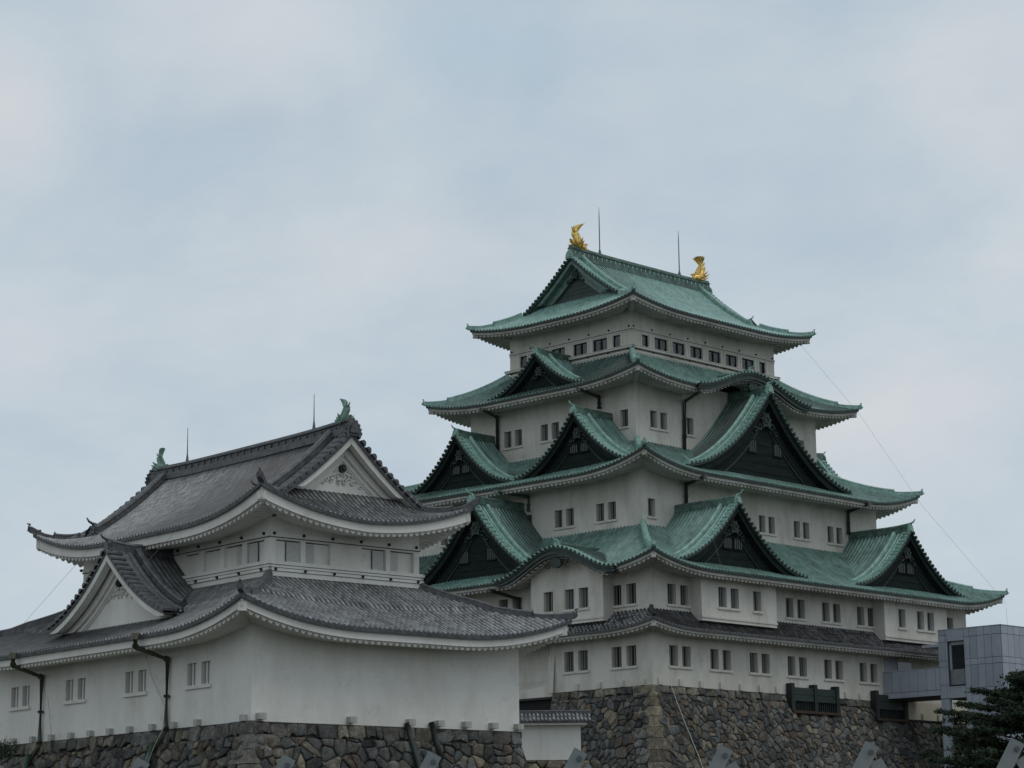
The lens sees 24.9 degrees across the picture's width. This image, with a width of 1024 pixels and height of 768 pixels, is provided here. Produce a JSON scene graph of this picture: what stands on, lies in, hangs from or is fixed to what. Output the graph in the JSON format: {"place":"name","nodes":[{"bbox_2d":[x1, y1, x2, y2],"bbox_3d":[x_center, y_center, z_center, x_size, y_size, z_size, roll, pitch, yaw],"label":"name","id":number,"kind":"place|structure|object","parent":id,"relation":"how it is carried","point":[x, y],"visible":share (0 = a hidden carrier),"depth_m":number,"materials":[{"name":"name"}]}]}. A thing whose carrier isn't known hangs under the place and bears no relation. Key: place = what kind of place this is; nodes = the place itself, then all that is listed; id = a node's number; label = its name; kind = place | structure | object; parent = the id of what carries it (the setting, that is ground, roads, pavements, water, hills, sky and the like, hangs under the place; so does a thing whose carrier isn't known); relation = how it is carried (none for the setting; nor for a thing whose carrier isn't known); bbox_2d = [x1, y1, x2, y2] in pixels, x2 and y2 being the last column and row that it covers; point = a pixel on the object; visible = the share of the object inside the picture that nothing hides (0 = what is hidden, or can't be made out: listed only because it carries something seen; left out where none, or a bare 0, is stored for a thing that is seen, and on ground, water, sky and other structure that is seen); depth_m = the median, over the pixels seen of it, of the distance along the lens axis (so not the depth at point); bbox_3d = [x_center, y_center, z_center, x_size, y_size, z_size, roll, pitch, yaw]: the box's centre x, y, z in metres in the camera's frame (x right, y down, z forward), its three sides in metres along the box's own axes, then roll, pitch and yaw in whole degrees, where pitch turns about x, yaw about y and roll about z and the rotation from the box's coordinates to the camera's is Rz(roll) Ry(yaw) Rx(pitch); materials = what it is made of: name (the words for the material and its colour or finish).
{"place":"outdoors","nodes":[
{"label":"outdoors","id":0,"kind":"place"},
{"bbox_2d":[0,739,27,763],"bbox_3d":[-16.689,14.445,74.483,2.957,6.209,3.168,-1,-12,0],"label":"shrub","id":1,"kind":"object","parent":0,"point":[4,751],"visible":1,"depth_m":75.09,"materials":[{"name":"green plant"}]},
{"bbox_2d":[0,0,1023,629],"label":"sky","id":2,"kind":"structure","parent":0,"point":[222,221],"materials":[{"name":"blue"}]},
{"bbox_2d":[519,710,599,767],"bbox_3d":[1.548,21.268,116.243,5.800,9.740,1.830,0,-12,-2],"label":"roofed wall","id":3,"kind":"structure","parent":0,"point":[551,734],"depth_m":116.69,"materials":[{"name":"white paint"}]},
{"label":"ground","id":4,"kind":"structure","parent":0,"visible":0},
{"bbox_2d":[131,757,149,767],"bbox_3d":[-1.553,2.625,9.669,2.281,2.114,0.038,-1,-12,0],"label":"metal post","id":5,"kind":"object","parent":4,"relation":"on","point":[138,763],"visible":1,"depth_m":9.87,"materials":[{"name":"grey metal"}]},
{"bbox_2d":[0,720,528,767],"bbox_3d":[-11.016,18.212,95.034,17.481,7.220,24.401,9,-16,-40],"label":"stone rampart","id":6,"kind":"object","parent":4,"relation":"on","point":[252,744],"visible":0.97,"depth_m":87.70,"materials":[{"name":"grey stone"}]},
{"bbox_2d":[0,399,577,767],"bbox_3d":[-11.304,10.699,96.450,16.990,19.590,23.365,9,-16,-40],"label":"corner turret","id":7,"kind":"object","parent":6,"relation":"on","point":[280,579],"visible":1,"depth_m":91.35,"materials":[{"name":"white paint"}]},
{"bbox_2d":[275,754,294,767],"bbox_3d":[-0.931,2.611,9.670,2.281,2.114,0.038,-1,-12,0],"label":"metal post","id":8,"kind":"object","parent":4,"relation":"on","point":[285,761],"visible":1,"depth_m":9.87,"materials":[{"name":"grey metal"}]},
{"bbox_2d":[420,751,441,767],"bbox_3d":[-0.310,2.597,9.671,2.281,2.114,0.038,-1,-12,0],"label":"metal post","id":9,"kind":"object","parent":4,"relation":"on","point":[431,760],"visible":1,"depth_m":9.87,"materials":[{"name":"grey metal"}]},
{"bbox_2d":[564,747,591,767],"bbox_3d":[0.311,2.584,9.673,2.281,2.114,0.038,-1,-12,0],"label":"metal post","id":10,"kind":"object","parent":4,"relation":"on","point":[577,757],"visible":1,"depth_m":9.87,"materials":[{"name":"grey metal"}]},
{"bbox_2d":[708,744,739,767],"bbox_3d":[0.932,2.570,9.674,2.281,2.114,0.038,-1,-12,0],"label":"metal post","id":11,"kind":"object","parent":4,"relation":"on","point":[721,757],"visible":1,"depth_m":9.87,"materials":[{"name":"grey metal"}]},
{"bbox_2d":[540,684,968,767],"bbox_3d":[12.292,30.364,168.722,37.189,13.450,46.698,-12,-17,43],"label":"stone rampart","id":12,"kind":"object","parent":4,"relation":"on","point":[641,726],"visible":0.46,"depth_m":152.47,"materials":[{"name":"grey stone"}]},
{"bbox_2d":[404,217,1008,760],"bbox_3d":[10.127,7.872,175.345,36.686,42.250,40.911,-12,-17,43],"label":"castle keep","id":13,"kind":"structure","parent":12,"relation":"on","point":[638,463],"depth_m":164.41,"materials":[{"name":"white paint"}]},
{"bbox_2d":[670,668,702,767],"bbox_3d":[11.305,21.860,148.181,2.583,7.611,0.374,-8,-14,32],"label":"rope","id":14,"kind":"object","parent":13,"relation":"hanging from","point":[685,723],"visible":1,"depth_m":148.26,"materials":[{"name":"grey"}]},
{"bbox_2d":[785,683,840,715],"bbox_3d":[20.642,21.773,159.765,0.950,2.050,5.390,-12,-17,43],"label":"lattice shutter","id":15,"kind":"object","parent":12,"relation":"on","point":[813,699],"visible":1,"depth_m":159.41,"materials":[{"name":"green wood"}]},
{"bbox_2d":[871,690,908,721],"bbox_3d":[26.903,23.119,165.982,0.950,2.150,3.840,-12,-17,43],"label":"lattice shutter","id":16,"kind":"object","parent":12,"relation":"on","point":[884,708],"visible":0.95,"depth_m":165.51,"materials":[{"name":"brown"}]},
{"bbox_2d":[852,741,886,767],"bbox_3d":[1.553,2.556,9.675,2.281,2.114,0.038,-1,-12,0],"label":"metal post","id":17,"kind":"object","parent":4,"relation":"on","point":[866,755],"visible":1,"depth_m":9.88,"materials":[{"name":"grey metal"}]},
{"bbox_2d":[882,624,1023,767],"bbox_3d":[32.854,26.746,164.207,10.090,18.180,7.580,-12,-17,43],"label":"lift tower","id":18,"kind":"structure","parent":4,"relation":"on","point":[985,656],"depth_m":161.90,"materials":[{"name":"grey metal"}]},
{"bbox_2d":[884,658,936,671],"bbox_3d":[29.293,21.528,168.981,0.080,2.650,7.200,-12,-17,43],"label":"doorway","id":19,"kind":"structure","parent":18,"relation":"in","point":[889,664],"depth_m":167.88,"materials":[{"name":"grey metal"}]},
{"bbox_2d":[949,641,965,687],"bbox_3d":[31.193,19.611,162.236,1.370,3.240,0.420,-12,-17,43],"label":"window","id":20,"kind":"structure","parent":18,"relation":"in","point":[957,665],"depth_m":162.36,"materials":[{"name":"grey glass"}]},
{"bbox_2d":[907,669,1023,767],"bbox_3d":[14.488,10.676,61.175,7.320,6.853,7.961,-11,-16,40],"label":"tree","id":21,"kind":"object","parent":4,"relation":"on","point":[982,740],"visible":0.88,"depth_m":60.81,"materials":[{"name":"green plant"}]},
{"bbox_2d":[997,738,1023,767],"bbox_3d":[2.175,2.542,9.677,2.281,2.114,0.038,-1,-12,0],"label":"metal post","id":22,"kind":"object","parent":4,"relation":"on","point":[1012,752],"visible":1,"depth_m":9.87,"materials":[{"name":"grey metal"}]}
]}

